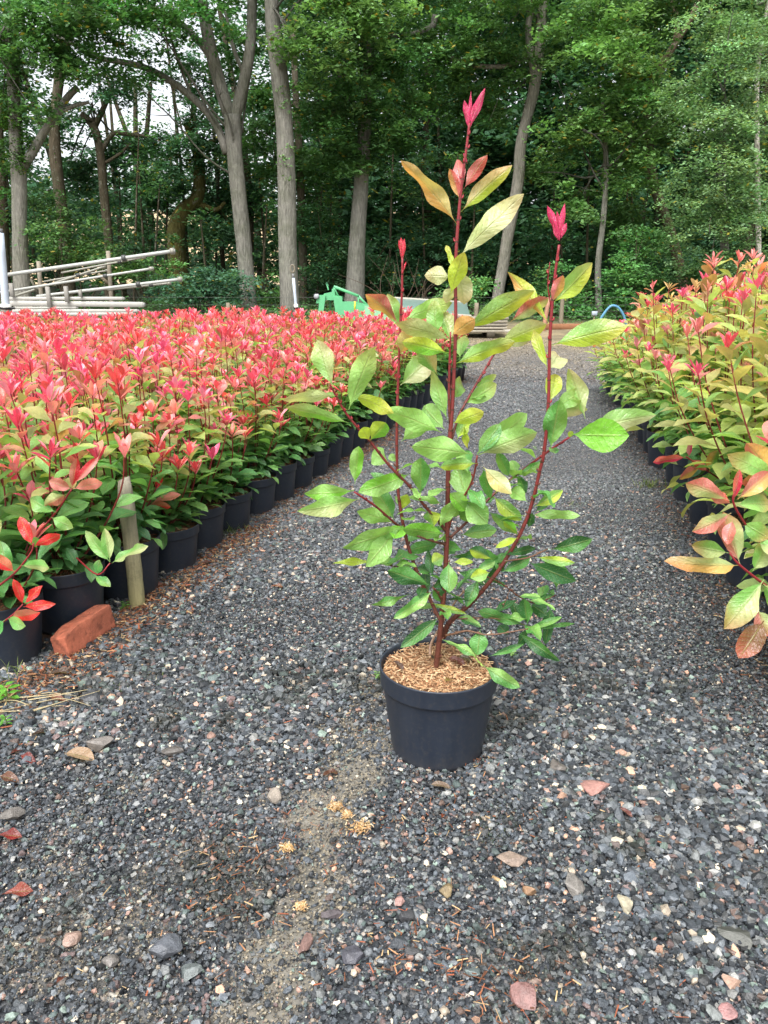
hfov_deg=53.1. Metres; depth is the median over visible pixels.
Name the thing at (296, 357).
potted shrub
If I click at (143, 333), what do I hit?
potted shrub
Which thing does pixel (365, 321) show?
potted shrub
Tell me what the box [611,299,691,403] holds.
potted shrub
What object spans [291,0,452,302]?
oak tree
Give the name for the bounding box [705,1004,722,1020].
stone
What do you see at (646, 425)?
potted shrub
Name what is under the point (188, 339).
potted shrub
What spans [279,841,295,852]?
wood shavings
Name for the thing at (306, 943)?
stone
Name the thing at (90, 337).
potted shrub
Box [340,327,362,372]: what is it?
potted shrub
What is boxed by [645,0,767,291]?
willow tree
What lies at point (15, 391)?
potted shrub
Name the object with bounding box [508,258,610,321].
elder bush
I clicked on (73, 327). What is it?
potted shrub
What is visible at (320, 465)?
potted shrub
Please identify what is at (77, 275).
pole
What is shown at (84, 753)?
fallen leaf
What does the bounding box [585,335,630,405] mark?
potted shrub
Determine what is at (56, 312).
potted shrub
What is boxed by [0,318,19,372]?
potted shrub
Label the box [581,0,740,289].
oak tree
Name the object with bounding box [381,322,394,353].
potted shrub
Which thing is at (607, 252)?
holly bush
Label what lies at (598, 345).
potted shrub
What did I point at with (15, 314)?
potted shrub
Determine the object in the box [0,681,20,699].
weed seedling
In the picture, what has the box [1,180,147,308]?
hazel bush
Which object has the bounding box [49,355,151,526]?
potted shrub
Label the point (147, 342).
potted shrub
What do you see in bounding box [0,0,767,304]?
woodland
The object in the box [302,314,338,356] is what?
potted shrub
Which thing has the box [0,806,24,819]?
stone
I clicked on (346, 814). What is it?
wood shavings
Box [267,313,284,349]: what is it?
potted shrub
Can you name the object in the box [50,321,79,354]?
potted shrub
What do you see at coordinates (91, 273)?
pole
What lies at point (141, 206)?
sapling
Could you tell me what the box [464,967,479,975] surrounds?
stone
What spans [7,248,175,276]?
pole
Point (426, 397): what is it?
potted shrub
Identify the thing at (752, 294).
potted shrub
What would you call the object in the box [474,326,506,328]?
board
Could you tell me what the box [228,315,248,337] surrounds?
potted shrub
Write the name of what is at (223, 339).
potted shrub
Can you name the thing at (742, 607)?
potted shrub
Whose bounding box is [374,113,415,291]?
sapling
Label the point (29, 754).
fallen leaf
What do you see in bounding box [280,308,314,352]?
potted shrub
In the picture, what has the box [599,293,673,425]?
potted shrub
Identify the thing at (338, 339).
potted shrub
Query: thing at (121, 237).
sapling
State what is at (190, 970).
stone
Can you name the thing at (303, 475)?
potted shrub
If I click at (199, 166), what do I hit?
oak tree
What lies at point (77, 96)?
sky
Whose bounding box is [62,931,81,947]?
stone
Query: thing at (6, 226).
holly tree
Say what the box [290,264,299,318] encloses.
white post
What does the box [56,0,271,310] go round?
oak tree
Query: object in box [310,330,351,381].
potted shrub
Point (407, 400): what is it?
potted shrub
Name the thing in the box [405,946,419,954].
stone
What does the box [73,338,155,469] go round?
potted shrub
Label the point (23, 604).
potted shrub
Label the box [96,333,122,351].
potted shrub
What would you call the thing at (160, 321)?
potted shrub
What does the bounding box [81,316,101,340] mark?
potted shrub
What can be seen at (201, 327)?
potted shrub
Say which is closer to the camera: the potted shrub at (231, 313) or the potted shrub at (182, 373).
the potted shrub at (182, 373)
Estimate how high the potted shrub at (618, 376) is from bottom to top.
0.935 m
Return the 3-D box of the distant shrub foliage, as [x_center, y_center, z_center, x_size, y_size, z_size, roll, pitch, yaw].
[0.149,-1.915,8.572,10.120,0.771,1.524,0,16,2]
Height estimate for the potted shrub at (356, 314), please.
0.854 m
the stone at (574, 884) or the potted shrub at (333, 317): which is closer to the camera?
the stone at (574, 884)
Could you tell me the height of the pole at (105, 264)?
0.281 m
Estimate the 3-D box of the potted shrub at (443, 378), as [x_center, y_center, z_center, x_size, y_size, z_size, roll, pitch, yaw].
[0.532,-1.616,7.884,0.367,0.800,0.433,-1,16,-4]
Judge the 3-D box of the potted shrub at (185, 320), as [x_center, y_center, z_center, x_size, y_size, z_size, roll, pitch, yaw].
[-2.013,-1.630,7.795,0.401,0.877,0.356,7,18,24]
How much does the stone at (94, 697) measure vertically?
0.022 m
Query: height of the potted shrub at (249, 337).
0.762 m
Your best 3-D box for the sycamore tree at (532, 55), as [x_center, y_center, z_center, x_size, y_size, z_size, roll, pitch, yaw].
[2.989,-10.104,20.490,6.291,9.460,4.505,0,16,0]
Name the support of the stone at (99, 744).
on the ground at (556, 337)
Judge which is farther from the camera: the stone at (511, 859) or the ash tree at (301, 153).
the ash tree at (301, 153)
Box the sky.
[0,0,762,210]
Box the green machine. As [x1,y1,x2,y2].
[314,282,388,319]
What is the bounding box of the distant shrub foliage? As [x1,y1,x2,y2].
[2,306,471,369]
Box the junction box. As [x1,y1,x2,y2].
[591,311,597,319]
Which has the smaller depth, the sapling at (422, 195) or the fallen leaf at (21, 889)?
the fallen leaf at (21, 889)
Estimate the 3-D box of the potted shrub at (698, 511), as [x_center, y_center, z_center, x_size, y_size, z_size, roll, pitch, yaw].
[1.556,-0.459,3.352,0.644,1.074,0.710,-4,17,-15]
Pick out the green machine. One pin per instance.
(341, 306)
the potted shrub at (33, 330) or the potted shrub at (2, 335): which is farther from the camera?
the potted shrub at (33, 330)
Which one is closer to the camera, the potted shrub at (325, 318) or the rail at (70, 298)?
the potted shrub at (325, 318)
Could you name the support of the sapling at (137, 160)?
on the ground at (556, 337)
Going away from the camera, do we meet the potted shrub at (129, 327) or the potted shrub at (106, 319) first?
the potted shrub at (129, 327)
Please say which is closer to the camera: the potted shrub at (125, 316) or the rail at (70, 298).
the potted shrub at (125, 316)
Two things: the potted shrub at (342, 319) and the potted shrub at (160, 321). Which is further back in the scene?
the potted shrub at (342, 319)
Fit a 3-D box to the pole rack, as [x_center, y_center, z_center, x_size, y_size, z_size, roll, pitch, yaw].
[-5.080,-3.309,12.228,1.371,1.642,0.742,0,16,0]
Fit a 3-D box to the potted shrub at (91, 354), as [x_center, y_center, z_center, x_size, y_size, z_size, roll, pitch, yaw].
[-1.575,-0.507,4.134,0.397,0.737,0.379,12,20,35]
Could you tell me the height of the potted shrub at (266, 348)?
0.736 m
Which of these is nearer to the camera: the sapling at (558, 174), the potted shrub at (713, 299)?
the potted shrub at (713, 299)
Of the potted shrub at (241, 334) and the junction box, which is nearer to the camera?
the potted shrub at (241, 334)
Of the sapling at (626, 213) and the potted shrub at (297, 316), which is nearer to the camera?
the potted shrub at (297, 316)
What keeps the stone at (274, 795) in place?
on the ground at (556, 337)
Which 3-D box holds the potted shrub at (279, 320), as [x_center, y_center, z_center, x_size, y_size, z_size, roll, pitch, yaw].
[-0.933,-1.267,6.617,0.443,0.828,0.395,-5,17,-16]
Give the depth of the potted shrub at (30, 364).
2.94 m
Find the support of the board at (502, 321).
on the board at (497, 324)
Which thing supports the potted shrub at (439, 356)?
on the ground at (556, 337)
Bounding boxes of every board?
[425,320,507,322]
[470,329,504,332]
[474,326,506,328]
[481,323,507,325]
[546,324,579,329]
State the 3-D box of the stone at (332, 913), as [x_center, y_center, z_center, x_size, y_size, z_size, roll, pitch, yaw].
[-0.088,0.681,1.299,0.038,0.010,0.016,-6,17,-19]
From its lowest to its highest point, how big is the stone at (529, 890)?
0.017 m
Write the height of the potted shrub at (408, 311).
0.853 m
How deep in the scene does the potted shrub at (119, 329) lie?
5.83 m
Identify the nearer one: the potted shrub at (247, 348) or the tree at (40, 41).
the potted shrub at (247, 348)
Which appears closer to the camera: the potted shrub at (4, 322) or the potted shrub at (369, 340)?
the potted shrub at (4, 322)
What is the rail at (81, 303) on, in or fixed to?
on the rail at (47, 307)
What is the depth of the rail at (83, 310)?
11.96 m
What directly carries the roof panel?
on the board
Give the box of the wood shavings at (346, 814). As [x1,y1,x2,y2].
[340,810,354,819]
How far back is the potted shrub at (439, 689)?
1.60 m
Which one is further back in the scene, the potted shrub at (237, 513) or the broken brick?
the potted shrub at (237, 513)
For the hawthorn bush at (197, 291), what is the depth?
19.34 m
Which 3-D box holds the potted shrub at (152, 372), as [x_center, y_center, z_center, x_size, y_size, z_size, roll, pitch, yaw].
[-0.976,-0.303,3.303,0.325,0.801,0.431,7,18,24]
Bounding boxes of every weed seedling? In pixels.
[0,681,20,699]
[0,715,12,724]
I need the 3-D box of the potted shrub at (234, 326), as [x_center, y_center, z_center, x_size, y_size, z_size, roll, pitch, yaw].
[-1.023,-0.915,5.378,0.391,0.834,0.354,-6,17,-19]
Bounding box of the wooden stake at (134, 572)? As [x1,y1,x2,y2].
[117,476,144,607]
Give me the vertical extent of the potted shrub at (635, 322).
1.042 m
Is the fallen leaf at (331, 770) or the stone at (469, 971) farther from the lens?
the fallen leaf at (331, 770)
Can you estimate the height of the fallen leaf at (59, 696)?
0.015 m
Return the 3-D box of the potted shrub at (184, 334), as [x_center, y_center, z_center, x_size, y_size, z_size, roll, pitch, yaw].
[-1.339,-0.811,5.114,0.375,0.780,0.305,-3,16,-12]
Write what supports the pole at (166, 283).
attached to the pole rack
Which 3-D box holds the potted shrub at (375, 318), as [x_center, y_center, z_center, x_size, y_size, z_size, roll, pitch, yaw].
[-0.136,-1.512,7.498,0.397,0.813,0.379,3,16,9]
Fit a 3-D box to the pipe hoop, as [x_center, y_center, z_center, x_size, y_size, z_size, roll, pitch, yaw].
[4.473,-3.847,15.022,0.627,0.413,0.048,0,16,0]
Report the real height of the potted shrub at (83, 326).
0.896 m
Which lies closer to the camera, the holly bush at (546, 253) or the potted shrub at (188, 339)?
the potted shrub at (188, 339)
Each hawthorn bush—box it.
[116,252,279,310]
[140,264,272,314]
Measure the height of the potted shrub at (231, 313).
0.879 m
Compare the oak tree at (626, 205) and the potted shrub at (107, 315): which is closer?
the potted shrub at (107, 315)
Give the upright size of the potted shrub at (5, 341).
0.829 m
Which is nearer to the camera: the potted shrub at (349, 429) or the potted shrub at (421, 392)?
the potted shrub at (349, 429)
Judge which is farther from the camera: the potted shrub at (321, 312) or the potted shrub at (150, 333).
the potted shrub at (321, 312)
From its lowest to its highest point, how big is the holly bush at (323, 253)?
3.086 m
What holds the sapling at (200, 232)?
on the ground at (556, 337)
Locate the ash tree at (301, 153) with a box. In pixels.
[211,31,352,304]
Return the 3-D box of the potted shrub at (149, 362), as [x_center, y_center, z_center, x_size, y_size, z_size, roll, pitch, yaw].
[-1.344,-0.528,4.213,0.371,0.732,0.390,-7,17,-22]
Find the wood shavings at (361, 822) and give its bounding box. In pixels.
[345,818,381,835]
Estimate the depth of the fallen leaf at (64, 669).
2.12 m
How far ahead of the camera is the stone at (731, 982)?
1.17 m
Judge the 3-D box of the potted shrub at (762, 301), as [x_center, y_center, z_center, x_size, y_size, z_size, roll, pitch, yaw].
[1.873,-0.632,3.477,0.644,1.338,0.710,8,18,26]
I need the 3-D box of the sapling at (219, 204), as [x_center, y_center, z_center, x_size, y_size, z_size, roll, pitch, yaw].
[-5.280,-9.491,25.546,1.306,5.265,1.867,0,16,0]
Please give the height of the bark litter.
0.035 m
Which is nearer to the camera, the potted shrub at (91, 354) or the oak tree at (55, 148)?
the potted shrub at (91, 354)
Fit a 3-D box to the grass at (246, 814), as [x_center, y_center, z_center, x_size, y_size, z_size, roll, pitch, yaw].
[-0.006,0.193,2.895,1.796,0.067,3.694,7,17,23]
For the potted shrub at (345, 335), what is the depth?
5.72 m
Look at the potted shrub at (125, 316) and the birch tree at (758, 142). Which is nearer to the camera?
the potted shrub at (125, 316)
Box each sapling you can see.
[96,159,154,301]
[105,113,168,301]
[119,138,172,304]
[137,168,195,304]
[151,158,190,299]
[169,198,228,303]
[204,143,231,294]
[244,159,276,301]
[247,191,278,307]
[306,140,345,303]
[312,180,348,302]
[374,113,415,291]
[393,147,443,298]
[440,147,486,251]
[446,190,494,306]
[522,148,577,292]
[537,176,590,301]
[549,135,620,302]
[596,165,647,284]
[607,143,644,301]
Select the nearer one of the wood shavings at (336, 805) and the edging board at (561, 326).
the wood shavings at (336, 805)
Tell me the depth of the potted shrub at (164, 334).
5.24 m
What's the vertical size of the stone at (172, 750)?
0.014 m
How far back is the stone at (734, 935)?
1.25 m
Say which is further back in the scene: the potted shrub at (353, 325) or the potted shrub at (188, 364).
the potted shrub at (353, 325)
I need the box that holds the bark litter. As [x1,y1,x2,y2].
[0,426,767,1023]
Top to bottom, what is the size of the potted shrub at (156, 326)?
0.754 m
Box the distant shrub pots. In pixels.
[450,363,465,385]
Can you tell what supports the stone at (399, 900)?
on the ground at (556, 337)
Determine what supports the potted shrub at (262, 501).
on the ground at (556, 337)
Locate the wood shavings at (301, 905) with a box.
[292,900,308,911]
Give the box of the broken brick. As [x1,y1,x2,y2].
[50,604,114,656]
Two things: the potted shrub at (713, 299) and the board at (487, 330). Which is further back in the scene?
the board at (487, 330)
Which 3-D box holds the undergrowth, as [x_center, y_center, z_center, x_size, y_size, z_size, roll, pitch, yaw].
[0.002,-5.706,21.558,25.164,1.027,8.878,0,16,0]
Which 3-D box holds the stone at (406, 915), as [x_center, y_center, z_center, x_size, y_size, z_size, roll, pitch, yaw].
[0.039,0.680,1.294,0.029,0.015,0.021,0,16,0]
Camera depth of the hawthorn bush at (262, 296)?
20.32 m
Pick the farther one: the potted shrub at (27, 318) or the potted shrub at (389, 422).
the potted shrub at (27, 318)
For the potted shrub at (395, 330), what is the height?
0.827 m
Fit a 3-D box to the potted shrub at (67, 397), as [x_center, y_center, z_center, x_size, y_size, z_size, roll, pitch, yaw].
[-1.141,-0.100,2.787,0.325,0.695,0.431,29,32,59]
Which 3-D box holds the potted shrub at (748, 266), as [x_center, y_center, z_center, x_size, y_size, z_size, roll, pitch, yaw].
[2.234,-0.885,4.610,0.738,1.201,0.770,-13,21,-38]
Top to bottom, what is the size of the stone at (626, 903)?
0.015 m
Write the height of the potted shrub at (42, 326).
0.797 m
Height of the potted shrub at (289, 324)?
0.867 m
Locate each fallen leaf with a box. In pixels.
[0,771,18,782]
[0,828,21,838]
[4,882,32,895]
[21,752,35,763]
[32,728,46,735]
[48,666,71,674]
[50,693,63,700]
[66,747,93,760]
[321,768,337,775]
[431,781,449,788]
[620,807,631,816]
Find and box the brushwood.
[341,256,478,315]
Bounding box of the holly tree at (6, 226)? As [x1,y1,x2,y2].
[0,77,45,306]
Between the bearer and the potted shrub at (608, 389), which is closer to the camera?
the potted shrub at (608, 389)
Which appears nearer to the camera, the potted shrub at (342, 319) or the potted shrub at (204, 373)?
the potted shrub at (204, 373)
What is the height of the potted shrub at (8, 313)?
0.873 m
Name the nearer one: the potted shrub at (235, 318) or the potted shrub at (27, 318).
the potted shrub at (235, 318)
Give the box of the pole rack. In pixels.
[8,251,113,317]
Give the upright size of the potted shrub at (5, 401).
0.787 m
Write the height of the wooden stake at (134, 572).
0.507 m
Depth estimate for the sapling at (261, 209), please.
25.27 m
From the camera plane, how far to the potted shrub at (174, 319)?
6.56 m
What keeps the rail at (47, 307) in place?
on the rail at (83, 310)
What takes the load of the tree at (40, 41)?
on the ground at (556, 337)
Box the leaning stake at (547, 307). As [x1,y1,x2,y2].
[543,297,550,330]
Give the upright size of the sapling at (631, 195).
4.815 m
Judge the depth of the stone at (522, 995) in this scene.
1.14 m
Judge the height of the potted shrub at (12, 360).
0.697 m
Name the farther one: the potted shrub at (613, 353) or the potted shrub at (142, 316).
the potted shrub at (142, 316)
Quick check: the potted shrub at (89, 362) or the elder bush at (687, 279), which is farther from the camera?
the elder bush at (687, 279)
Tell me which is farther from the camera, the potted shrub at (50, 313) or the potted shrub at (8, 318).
the potted shrub at (50, 313)
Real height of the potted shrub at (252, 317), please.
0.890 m
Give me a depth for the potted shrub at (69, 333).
5.07 m
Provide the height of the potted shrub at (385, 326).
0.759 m
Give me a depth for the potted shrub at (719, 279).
5.09 m
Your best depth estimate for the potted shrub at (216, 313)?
6.63 m
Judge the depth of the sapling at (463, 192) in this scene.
24.07 m
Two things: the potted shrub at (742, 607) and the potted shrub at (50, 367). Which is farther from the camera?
the potted shrub at (50, 367)
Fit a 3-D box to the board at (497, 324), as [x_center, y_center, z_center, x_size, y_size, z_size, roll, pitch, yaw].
[1.265,-3.568,14.582,2.076,0.044,0.760,0,16,0]
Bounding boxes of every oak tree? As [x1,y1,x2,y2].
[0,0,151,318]
[2,0,151,300]
[7,62,185,301]
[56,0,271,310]
[129,39,276,301]
[228,0,438,315]
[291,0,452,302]
[480,0,706,315]
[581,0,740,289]
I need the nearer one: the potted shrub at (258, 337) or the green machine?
the potted shrub at (258, 337)
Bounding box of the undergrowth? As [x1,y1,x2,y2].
[0,294,662,323]
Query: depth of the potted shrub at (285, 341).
5.83 m
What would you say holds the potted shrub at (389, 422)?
on the ground at (556, 337)
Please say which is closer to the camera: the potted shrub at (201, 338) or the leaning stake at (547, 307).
the potted shrub at (201, 338)
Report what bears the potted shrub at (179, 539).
on the ground at (556, 337)
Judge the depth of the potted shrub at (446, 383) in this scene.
8.11 m
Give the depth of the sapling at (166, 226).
24.82 m
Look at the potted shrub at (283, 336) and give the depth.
6.12 m
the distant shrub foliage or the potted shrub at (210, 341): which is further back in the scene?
the distant shrub foliage
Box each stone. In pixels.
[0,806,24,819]
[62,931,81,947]
[80,689,102,702]
[86,736,112,751]
[102,954,119,966]
[148,933,182,959]
[161,745,184,755]
[181,963,202,982]
[267,787,280,803]
[298,932,312,953]
[321,909,341,918]
[342,945,364,964]
[391,936,408,948]
[395,896,404,905]
[399,910,415,921]
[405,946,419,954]
[439,883,451,897]
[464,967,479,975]
[496,851,526,866]
[509,982,535,1009]
[522,886,535,895]
[549,758,566,770]
[565,873,584,896]
[580,780,609,795]
[617,894,632,914]
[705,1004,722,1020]
[717,926,751,949]
[718,1002,737,1019]
[721,974,740,988]
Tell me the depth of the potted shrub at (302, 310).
7.00 m
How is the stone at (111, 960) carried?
on the ground at (556, 337)
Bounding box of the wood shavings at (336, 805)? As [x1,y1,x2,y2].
[326,799,343,811]
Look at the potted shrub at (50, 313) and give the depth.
7.70 m
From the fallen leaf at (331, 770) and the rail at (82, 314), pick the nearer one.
the fallen leaf at (331, 770)
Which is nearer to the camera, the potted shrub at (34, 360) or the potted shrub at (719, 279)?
the potted shrub at (34, 360)
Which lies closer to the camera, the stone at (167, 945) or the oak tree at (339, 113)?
the stone at (167, 945)
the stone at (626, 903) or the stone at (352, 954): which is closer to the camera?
the stone at (352, 954)
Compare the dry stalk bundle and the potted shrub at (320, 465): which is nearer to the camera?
the dry stalk bundle
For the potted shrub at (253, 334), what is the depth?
4.88 m
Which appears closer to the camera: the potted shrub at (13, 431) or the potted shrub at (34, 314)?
the potted shrub at (13, 431)
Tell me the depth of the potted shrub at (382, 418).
5.57 m
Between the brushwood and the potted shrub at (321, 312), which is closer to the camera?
the potted shrub at (321, 312)
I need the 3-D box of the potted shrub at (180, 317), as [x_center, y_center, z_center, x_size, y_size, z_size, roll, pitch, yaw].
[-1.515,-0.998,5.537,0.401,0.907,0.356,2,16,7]
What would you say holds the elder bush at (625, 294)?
on the ground at (556, 337)
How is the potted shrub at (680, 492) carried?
on the ground at (556, 337)
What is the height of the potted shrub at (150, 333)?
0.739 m
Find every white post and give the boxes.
[0,229,15,314]
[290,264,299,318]
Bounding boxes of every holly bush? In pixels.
[106,195,171,304]
[297,202,406,302]
[365,142,585,295]
[555,203,704,301]
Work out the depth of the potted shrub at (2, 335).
4.19 m
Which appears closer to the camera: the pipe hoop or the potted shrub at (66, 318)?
the potted shrub at (66, 318)
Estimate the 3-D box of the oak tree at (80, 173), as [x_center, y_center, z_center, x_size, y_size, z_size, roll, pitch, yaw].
[-9.220,-10.154,24.372,6.230,7.213,3.226,0,16,0]
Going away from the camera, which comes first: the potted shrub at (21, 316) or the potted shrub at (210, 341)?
the potted shrub at (210, 341)
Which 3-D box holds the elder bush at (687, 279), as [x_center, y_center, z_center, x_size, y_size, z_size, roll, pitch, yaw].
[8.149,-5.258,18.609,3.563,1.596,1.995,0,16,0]
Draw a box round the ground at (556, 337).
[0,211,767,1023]
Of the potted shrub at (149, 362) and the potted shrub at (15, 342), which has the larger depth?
the potted shrub at (15, 342)
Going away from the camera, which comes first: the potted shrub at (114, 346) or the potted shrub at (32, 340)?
the potted shrub at (114, 346)
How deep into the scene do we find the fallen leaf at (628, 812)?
1.55 m
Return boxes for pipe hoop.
[600,304,626,324]
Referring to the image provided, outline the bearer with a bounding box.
[482,332,494,336]
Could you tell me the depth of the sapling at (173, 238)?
22.81 m
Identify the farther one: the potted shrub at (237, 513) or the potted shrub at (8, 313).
the potted shrub at (8, 313)
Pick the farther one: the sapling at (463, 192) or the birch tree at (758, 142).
the sapling at (463, 192)
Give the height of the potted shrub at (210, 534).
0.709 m
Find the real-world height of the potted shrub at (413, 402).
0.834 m
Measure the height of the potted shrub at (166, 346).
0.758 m
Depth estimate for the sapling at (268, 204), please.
22.12 m
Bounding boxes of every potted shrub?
[0,312,18,355]
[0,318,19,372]
[0,323,29,396]
[0,336,51,470]
[0,336,73,506]
[0,351,36,504]
[0,369,70,580]
[0,369,147,634]
[0,378,39,457]
[0,409,62,668]
[0,464,20,530]
[1,312,19,325]
[2,385,123,549]
[3,310,28,339]
[5,336,36,361]
[8,320,35,360]
[8,358,30,402]
[10,352,76,472]
[15,347,69,409]
[16,314,33,335]
[17,319,39,343]
[18,333,69,395]
[21,313,39,340]
[24,324,53,379]
[25,329,87,418]
[27,312,39,325]
[35,341,104,424]
[36,311,54,328]
[38,321,51,350]
[39,310,56,324]
[44,337,105,491]
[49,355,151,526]
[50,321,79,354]
[52,309,70,322]
[52,359,174,599]
[53,329,94,366]
[57,319,77,351]
[59,313,82,334]
[59,329,108,407]
[67,348,108,433]
[69,334,102,376]
[71,310,97,357]
[71,351,136,450]
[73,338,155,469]
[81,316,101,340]
[82,319,100,342]
[87,325,131,413]
[87,343,133,428]
[91,320,119,354]
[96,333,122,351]
[98,312,117,342]
[99,346,194,492]
[102,314,115,327]
[104,316,154,400]
[105,353,162,403]
[112,328,160,395]
[112,398,216,573]
[113,312,139,365]
[115,321,141,368]
[117,329,186,450]
[121,307,152,330]
[132,313,146,328]
[134,331,173,368]
[134,335,160,387]
[137,336,195,395]
[139,328,155,351]
[139,375,243,549]
[140,345,190,421]
[145,311,175,345]
[146,340,198,459]
[149,339,221,476]
[151,309,196,372]
[151,323,168,344]
[153,318,180,350]
[155,331,195,399]
[157,376,264,531]
[158,357,216,421]
[164,312,187,356]
[168,349,239,473]
[173,332,214,417]
[174,308,202,362]
[176,307,193,336]
[177,334,205,374]
[178,309,207,335]
[182,323,235,386]
[185,336,209,371]
[186,310,218,347]
[191,322,245,422]
[197,324,273,467]
[204,308,225,345]
[207,331,244,358]
[211,365,290,514]
[215,328,257,406]
[218,310,234,325]
[219,340,279,443]
[223,309,241,331]
[226,320,255,370]
[227,351,305,500]
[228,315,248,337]
[231,317,257,376]
[235,311,279,397]
[242,344,301,435]
[246,307,272,341]
[246,327,260,358]
[248,315,280,347]
[248,332,275,360]
[251,305,282,346]
[255,344,289,411]
[258,360,331,488]
[260,317,284,351]
[263,315,308,395]
[263,332,288,366]
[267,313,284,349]
[269,362,346,476]
[274,326,323,423]
[274,334,294,369]
[275,350,317,424]
[277,308,307,351]
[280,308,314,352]
[283,89,655,771]
[283,337,318,374]
[286,314,331,404]
[289,342,358,466]
[297,309,328,336]
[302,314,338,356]
[309,311,328,335]
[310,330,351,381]
[310,341,359,457]
[321,310,345,344]
[327,311,358,374]
[329,330,363,375]
[330,329,347,366]
[333,333,386,449]
[335,316,348,338]
[339,318,389,442]
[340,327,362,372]
[341,314,369,353]
[343,318,377,346]
[345,329,376,367]
[349,325,381,367]
[350,332,397,422]
[351,309,369,347]
[354,315,379,346]
[361,307,387,342]
[368,341,402,428]
[372,318,409,423]
[375,323,390,353]
[377,327,420,407]
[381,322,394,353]
[387,316,420,407]
[396,339,441,404]
[402,309,411,318]
[403,352,430,408]
[411,318,442,400]
[426,321,448,386]
[428,327,447,379]
[438,311,460,390]
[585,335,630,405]
[587,337,625,393]
[594,327,643,377]
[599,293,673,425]
[599,311,664,401]
[601,291,692,442]
[602,304,654,408]
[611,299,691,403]
[613,282,714,452]
[626,278,735,482]
[626,280,749,468]
[644,249,767,502]
[653,275,767,553]
[653,280,767,524]
[665,354,767,657]
[670,272,767,595]
[670,275,760,375]
[690,270,750,373]
[693,331,767,613]
[712,261,762,350]
[713,248,767,390]
[713,290,767,415]
[721,271,767,404]
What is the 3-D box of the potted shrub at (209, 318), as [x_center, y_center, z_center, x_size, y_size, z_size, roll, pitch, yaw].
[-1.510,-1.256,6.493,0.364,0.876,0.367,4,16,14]
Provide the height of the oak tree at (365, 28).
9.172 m
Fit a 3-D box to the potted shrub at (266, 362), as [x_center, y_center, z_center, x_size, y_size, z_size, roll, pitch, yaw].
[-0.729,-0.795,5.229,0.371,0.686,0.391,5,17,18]
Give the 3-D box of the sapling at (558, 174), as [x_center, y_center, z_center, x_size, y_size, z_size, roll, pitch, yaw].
[4.957,-8.395,23.014,1.576,4.605,1.566,0,16,0]
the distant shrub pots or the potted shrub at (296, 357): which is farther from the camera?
the distant shrub pots
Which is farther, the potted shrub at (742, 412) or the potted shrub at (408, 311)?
the potted shrub at (408, 311)
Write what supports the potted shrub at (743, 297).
on the ground at (556, 337)
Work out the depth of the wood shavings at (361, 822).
1.51 m
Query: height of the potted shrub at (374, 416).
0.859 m
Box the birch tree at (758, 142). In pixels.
[704,0,767,286]
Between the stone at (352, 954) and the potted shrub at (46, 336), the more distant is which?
the potted shrub at (46, 336)
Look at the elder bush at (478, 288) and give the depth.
19.26 m
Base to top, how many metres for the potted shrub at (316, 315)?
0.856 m
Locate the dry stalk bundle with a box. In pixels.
[0,689,97,711]
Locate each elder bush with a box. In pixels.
[428,271,500,314]
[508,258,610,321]
[588,220,696,318]
[641,261,760,300]
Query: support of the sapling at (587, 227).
on the ground at (556, 337)
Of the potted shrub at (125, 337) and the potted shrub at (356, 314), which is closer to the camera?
the potted shrub at (125, 337)
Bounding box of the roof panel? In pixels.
[395,297,471,317]
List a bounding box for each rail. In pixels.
[9,297,124,299]
[10,300,145,306]
[11,312,134,315]
[12,309,139,311]
[15,307,78,308]
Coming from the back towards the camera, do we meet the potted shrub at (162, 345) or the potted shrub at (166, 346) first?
the potted shrub at (166, 346)
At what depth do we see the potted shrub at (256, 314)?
6.91 m
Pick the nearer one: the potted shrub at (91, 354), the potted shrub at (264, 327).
the potted shrub at (91, 354)
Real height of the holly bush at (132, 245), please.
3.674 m
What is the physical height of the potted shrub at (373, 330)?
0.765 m
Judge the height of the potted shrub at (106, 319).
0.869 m
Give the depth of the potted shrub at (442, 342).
7.65 m
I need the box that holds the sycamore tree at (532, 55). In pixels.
[390,0,612,298]
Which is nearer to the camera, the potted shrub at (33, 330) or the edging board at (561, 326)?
the potted shrub at (33, 330)
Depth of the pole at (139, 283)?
11.98 m
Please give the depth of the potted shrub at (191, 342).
5.73 m
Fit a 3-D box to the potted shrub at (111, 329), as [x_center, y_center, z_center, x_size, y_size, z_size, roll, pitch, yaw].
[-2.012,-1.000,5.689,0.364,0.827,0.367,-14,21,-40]
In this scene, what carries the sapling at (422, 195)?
on the ground at (556, 337)
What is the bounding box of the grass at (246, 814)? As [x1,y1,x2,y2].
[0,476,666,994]
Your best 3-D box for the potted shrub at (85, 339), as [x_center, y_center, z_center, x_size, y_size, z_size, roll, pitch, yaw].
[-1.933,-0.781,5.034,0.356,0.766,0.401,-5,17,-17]
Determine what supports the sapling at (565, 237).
on the ground at (556, 337)
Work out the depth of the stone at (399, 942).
1.24 m
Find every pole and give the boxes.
[0,266,153,293]
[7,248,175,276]
[15,266,106,296]
[36,276,182,296]
[44,269,106,281]
[61,257,145,273]
[107,282,170,290]
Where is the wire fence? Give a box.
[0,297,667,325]
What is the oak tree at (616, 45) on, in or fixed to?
on the ground at (556, 337)

